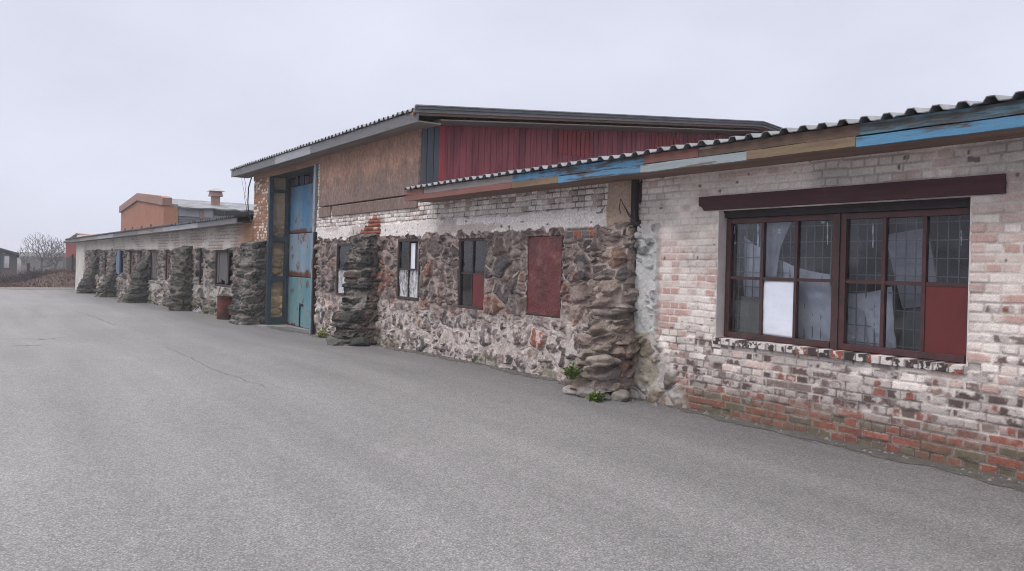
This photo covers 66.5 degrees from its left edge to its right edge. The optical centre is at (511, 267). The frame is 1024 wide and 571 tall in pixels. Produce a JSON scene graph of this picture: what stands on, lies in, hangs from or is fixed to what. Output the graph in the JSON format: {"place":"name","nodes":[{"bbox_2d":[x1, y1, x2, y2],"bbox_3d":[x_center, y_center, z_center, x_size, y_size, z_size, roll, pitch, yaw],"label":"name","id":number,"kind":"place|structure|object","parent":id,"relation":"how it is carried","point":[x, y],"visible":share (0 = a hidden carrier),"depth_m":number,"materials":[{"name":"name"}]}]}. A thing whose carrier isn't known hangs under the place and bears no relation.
{"place":"outdoors","nodes":[
{"label":"outdoors","id":0,"kind":"place"},
{"bbox_2d":[3,252,65,260],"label":"hills","id":1,"kind":"structure","parent":0,"point":[18,259],"depth_m":330.00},
{"bbox_2d":[0,261,75,287],"bbox_3d":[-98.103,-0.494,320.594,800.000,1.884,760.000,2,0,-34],"label":"ground","id":2,"kind":"structure","parent":0,"point":[70,284],"depth_m":54.88,"materials":[{"name":"brown plant"}]},
{"bbox_2d":[0,248,18,275],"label":"dark shed","id":3,"kind":"structure","parent":2,"relation":"on","point":[12,255],"depth_m":74.00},
{"bbox_2d":[0,274,25,282],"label":"dead shrub","id":4,"kind":"object","parent":2,"relation":"on","point":[8,279],"visible":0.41,"depth_m":59.35,"materials":[{"name":"plant"}]},
{"bbox_2d":[0,267,30,276],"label":"dead shrub","id":5,"kind":"object","parent":2,"relation":"on","point":[2,273],"visible":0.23,"depth_m":71.88,"materials":[{"name":"brown plant"}]},
{"bbox_2d":[17,269,50,279],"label":"dead shrub","id":6,"kind":"object","parent":2,"relation":"on","point":[26,276],"visible":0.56,"depth_m":59.32,"materials":[{"name":"plant"}]},
{"bbox_2d":[0,287,74,289],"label":"gravel verge","id":7,"kind":"structure","parent":2,"relation":"on","point":[60,288],"depth_m":48.90,"materials":[{"name":"grey gravel"}]},
{"bbox_2d":[25,268,55,274],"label":"dead shrub","id":8,"kind":"object","parent":2,"relation":"on","point":[39,271],"visible":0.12,"depth_m":60.68,"materials":[{"name":"brown plant"}]},
{"bbox_2d":[17,233,64,271],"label":"bare tree","id":9,"kind":"object","parent":2,"relation":"on","point":[41,259],"visible":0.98,"depth_m":87.91,"materials":[{"name":"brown plant"}]},
{"bbox_2d":[21,256,64,270],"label":"concrete wall","id":10,"kind":"structure","parent":2,"relation":"on","point":[36,263],"depth_m":117.75,"materials":[{"name":"grey concrete"}]},
{"bbox_2d":[43,238,65,269],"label":"bare tree","id":11,"kind":"object","parent":2,"relation":"on","point":[57,253],"visible":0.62,"depth_m":91.88,"materials":[{"name":"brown plant"}]},
{"bbox_2d":[66,254,75,271],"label":"board fence","id":12,"kind":"object","parent":2,"relation":"on","point":[70,263],"visible":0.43,"depth_m":64.00,"materials":[{"name":"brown wood"}]},
{"bbox_2d":[63,233,88,268],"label":"red house","id":13,"kind":"structure","parent":2,"relation":"on","point":[70,249],"depth_m":85.00,"materials":[{"name":"red brick"}]},
{"bbox_2d":[119,188,253,230],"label":"orange warehouse","id":14,"kind":"structure","parent":0,"point":[138,210],"depth_m":57.33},
{"bbox_2d":[0,289,1023,570],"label":"asphalt road","id":15,"kind":"structure","parent":0,"point":[134,441],"depth_m":6.03,"materials":[{"name":"grey asphalt"}]},
{"bbox_2d":[65,214,253,315],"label":"stone wing","id":16,"kind":"structure","parent":15,"relation":"on","point":[187,266],"depth_m":31.36,"materials":[{"name":"grey stone"}]},
{"bbox_2d":[95,252,99,273],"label":"window","id":17,"kind":"structure","parent":16,"relation":"in","point":[96,253],"depth_m":43.27,"materials":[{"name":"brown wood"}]},
{"bbox_2d":[104,252,107,271],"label":"window","id":18,"kind":"structure","parent":16,"relation":"in","point":[106,254],"depth_m":41.59,"materials":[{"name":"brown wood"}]},
{"bbox_2d":[120,251,122,272],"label":"window","id":19,"kind":"structure","parent":16,"relation":"in","point":[121,271],"depth_m":38.56,"materials":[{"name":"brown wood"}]},
{"bbox_2d":[129,250,133,275],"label":"window","id":20,"kind":"structure","parent":16,"relation":"in","point":[131,251],"depth_m":36.98,"materials":[{"name":"brown wood"}]},
{"bbox_2d":[150,250,157,280],"bbox_3d":[-15.257,-0.103,33.466,0.130,1.317,1.569,2,0,-38],"label":"window","id":21,"kind":"structure","parent":16,"relation":"in","point":[153,271],"depth_m":33.71,"materials":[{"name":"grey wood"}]},
{"bbox_2d":[165,250,169,279],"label":"window","id":22,"kind":"structure","parent":16,"relation":"in","point":[167,251],"depth_m":31.95,"materials":[{"name":"brown wood"}]},
{"bbox_2d":[199,248,203,284],"bbox_3d":[-11.109,-0.039,28.152,0.130,1.362,0.710,2,0,-38],"label":"window","id":23,"kind":"structure","parent":16,"relation":"in","point":[201,258],"depth_m":28.33,"materials":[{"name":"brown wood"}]},
{"bbox_2d":[215,250,232,287],"bbox_3d":[-9.578,0.025,26.189,0.130,1.240,1.996,2,0,-38],"label":"window","id":24,"kind":"structure","parent":16,"relation":"in","point":[222,256],"depth_m":26.49,"materials":[{"name":"grey wood"}]},
{"bbox_2d":[217,296,232,319],"bbox_3d":[-9.106,1.288,24.926,0.586,0.741,0.610,2,0,-34],"label":"rusty barrel","id":25,"kind":"object","parent":15,"relation":"on","point":[223,303],"visible":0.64,"depth_m":24.66,"materials":[{"name":"metal"}]},
{"bbox_2d":[317,326,327,337],"bbox_3d":[-4.486,1.524,18.453,0.254,0.280,0.410,2,0,-34],"label":"weed","id":26,"kind":"object","parent":15,"relation":"on","point":[322,333],"visible":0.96,"depth_m":18.42,"materials":[{"name":"green plant"}]},
{"bbox_2d":[327,338,341,344],"bbox_3d":[-3.696,1.563,16.246,0.466,0.216,0.285,2,0,39],"label":"loose stone","id":27,"kind":"object","parent":15,"relation":"on","point":[331,341],"visible":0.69,"depth_m":16.13,"materials":[{"name":"grey stone"}]},
{"bbox_2d":[349,337,369,345],"bbox_3d":[-3.137,1.552,16.049,0.346,0.275,0.533,2,0,-34],"label":"loose stone","id":28,"kind":"object","parent":15,"relation":"on","point":[361,341],"visible":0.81,"depth_m":15.89,"materials":[{"name":"grey stone"}]},
{"bbox_2d":[227,104,781,349],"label":"factory hall","id":29,"kind":"structure","parent":15,"relation":"on","point":[332,247],"depth_m":16.96,"materials":[{"name":"stone"}]},
{"bbox_2d":[241,177,251,222],"bbox_3d":[-8.200,-2.121,24.096,0.102,1.528,0.983,2,0,-40],"label":"hanging cable","id":30,"kind":"object","parent":29,"relation":"hanging from","point":[247,199],"visible":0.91,"depth_m":23.96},
{"bbox_2d":[287,173,313,328],"bbox_3d":[-5.442,-0.468,21.318,0.115,4.401,3.804,2,0,-34],"label":"gate door","id":31,"kind":"structure","parent":29,"relation":"in","point":[301,203],"depth_m":22.05,"materials":[{"name":"blue metal"}]},
{"bbox_2d":[335,243,352,295],"bbox_3d":[-3.590,0.048,17.558,0.082,1.194,1.772,2,0,-34],"label":"window","id":32,"kind":"structure","parent":29,"relation":"in","point":[342,248],"depth_m":18.13,"materials":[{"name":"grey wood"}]},
{"bbox_2d":[396,239,420,300],"bbox_3d":[-1.997,0.032,15.247,0.102,1.180,0.955,2,0,-34],"label":"window","id":33,"kind":"structure","parent":29,"relation":"in","point":[407,277],"depth_m":15.31,"materials":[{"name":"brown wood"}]},
{"bbox_2d":[562,385,576,394],"bbox_3d":[0.775,1.589,9.993,0.237,0.160,0.283,2,0,-34],"label":"loose stone","id":34,"kind":"object","parent":15,"relation":"on","point":[567,390],"visible":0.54,"depth_m":9.93,"materials":[{"name":"beige stone"}]},
{"bbox_2d":[576,386,595,397],"bbox_3d":[0.959,1.584,9.800,0.294,0.199,0.262,2,0,28],"label":"loose stone","id":35,"kind":"object","parent":15,"relation":"on","point":[587,390],"visible":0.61,"depth_m":9.72,"materials":[{"name":"beige stone"}]},
{"bbox_2d":[587,391,604,401],"bbox_3d":[1.027,1.568,9.513,0.239,0.144,0.248,2,0,-34],"label":"weed","id":36,"kind":"object","parent":15,"relation":"on","point":[598,397],"visible":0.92,"depth_m":9.50,"materials":[{"name":"green plant"}]},
{"bbox_2d":[596,388,610,399],"bbox_3d":[1.133,1.588,9.713,0.233,0.175,0.315,2,0,-34],"label":"loose stone","id":37,"kind":"object","parent":15,"relation":"on","point":[607,396],"visible":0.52,"depth_m":9.60,"materials":[{"name":"beige stone"}]},
{"bbox_2d":[611,389,629,401],"bbox_3d":[1.337,1.594,9.625,0.253,0.202,0.290,2,0,-34],"label":"loose stone","id":38,"kind":"object","parent":15,"relation":"on","point":[620,395],"visible":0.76,"depth_m":9.54,"materials":[{"name":"beige stone"}]},
{"bbox_2d":[267,326,1023,484],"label":"grit","id":39,"kind":"object","parent":15,"relation":"on","point":[706,412],"visible":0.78,"depth_m":8.56,"materials":[{"name":"grey gravel"}]},
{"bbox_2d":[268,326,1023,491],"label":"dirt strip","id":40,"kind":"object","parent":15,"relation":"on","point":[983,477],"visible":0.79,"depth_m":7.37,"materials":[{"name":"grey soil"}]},
{"bbox_2d":[404,91,1023,479],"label":"brick workshop","id":41,"kind":"structure","parent":15,"relation":"on","point":[551,271],"depth_m":8.57,"materials":[{"name":"brick"}]},
{"bbox_2d":[458,238,485,309],"bbox_3d":[-0.664,0.101,13.340,0.082,1.214,0.887,2,0,-34],"label":"window","id":42,"kind":"structure","parent":41,"relation":"in","point":[471,279],"depth_m":13.38,"materials":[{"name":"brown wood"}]},
{"bbox_2d":[560,361,580,379],"bbox_3d":[0.758,1.294,9.832,0.292,0.226,0.186,2,0,39],"label":"weed","id":43,"kind":"object","parent":41,"relation":"on","point":[571,373],"visible":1,"depth_m":9.80,"materials":[{"name":"green plant"}]},
{"bbox_2d":[619,189,640,227],"bbox_3d":[1.509,-0.745,9.903,0.049,0.494,0.459,2,0,-34],"label":"dry twig","id":44,"kind":"object","parent":41,"relation":"attached to","point":[635,222],"visible":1,"depth_m":9.88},
{"bbox_2d":[740,296,758,333],"bbox_3d":[2.722,0.541,8.772,0.020,0.425,0.379,2,0,-34],"label":"beige board","id":45,"kind":"object","parent":41,"relation":"in","point":[749,315],"visible":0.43,"depth_m":8.81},
{"bbox_2d":[765,222,790,276],"bbox_3d":[2.896,-0.225,8.519,0.053,0.662,0.423,2,0,-33],"label":"plastic film","id":46,"kind":"object","parent":41,"relation":"hanging from","point":[774,240],"visible":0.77,"depth_m":8.54,"materials":[{"name":"white plastic"}]},
{"bbox_2d":[763,280,793,337],"bbox_3d":[2.856,0.440,8.389,0.014,0.603,0.397,2,0,-33],"label":"paper sheet","id":47,"kind":"object","parent":41,"relation":"attached to","point":[777,308],"visible":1,"depth_m":8.38,"materials":[{"name":"white paper"}]},
{"bbox_2d":[724,213,837,348],"bbox_3d":[2.864,0.124,8.384,0.082,1.351,1.411,2,0,-34],"label":"window","id":48,"kind":"structure","parent":41,"relation":"in","point":[729,275],"depth_m":8.36,"materials":[{"name":"red paint"}]},
{"bbox_2d":[743,235,830,340],"bbox_3d":[3.003,0.332,8.485,0.084,1.406,1.333,2,0,-32],"label":"tarpaulin","id":49,"kind":"object","parent":41,"relation":"in","point":[815,297],"visible":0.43,"depth_m":8.26,"materials":[{"name":"white plastic"}]},
{"bbox_2d":[847,286,896,347],"bbox_3d":[3.505,0.598,7.746,0.087,0.846,0.727,2,0,-31],"label":"dust sheet","id":50,"kind":"object","parent":41,"relation":"in","point":[867,304],"visible":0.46,"depth_m":7.70,"materials":[{"name":"grey fabric"}]},
{"bbox_2d":[838,207,969,362],"bbox_3d":[3.636,0.145,7.255,0.082,1.351,1.277,2,0,-34],"label":"window","id":51,"kind":"structure","parent":41,"relation":"in","point":[944,306],"depth_m":7.08,"materials":[{"name":"red paint"}]},
{"bbox_2d":[898,308,920,350],"bbox_3d":[3.835,0.676,7.495,0.020,0.616,0.345,2,0,-34],"label":"dark board","id":52,"kind":"object","parent":41,"relation":"in","point":[908,336],"visible":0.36,"depth_m":7.49,"materials":[{"name":"grey wood"}]},
{"bbox_2d":[888,228,937,308],"bbox_3d":[3.827,0.008,7.462,0.020,0.776,0.564,2,0,-34],"label":"leaning panel","id":53,"kind":"object","parent":41,"relation":"in","point":[910,271],"visible":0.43,"depth_m":7.47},
{"bbox_2d":[714,413,817,443],"bbox_3d":[2.599,1.661,8.161,0.082,0.004,1.623,2,0,-24],"label":"road crack","id":54,"kind":"object","parent":15,"relation":"on","point":[771,429],"visible":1,"depth_m":7.98,"materials":[{"name":"grey asphalt"}]},
{"bbox_2d":[0,0,1023,252],"label":"sky","id":55,"kind":"structure","parent":0,"point":[103,103],"materials":[{"name":"white"}]}
]}

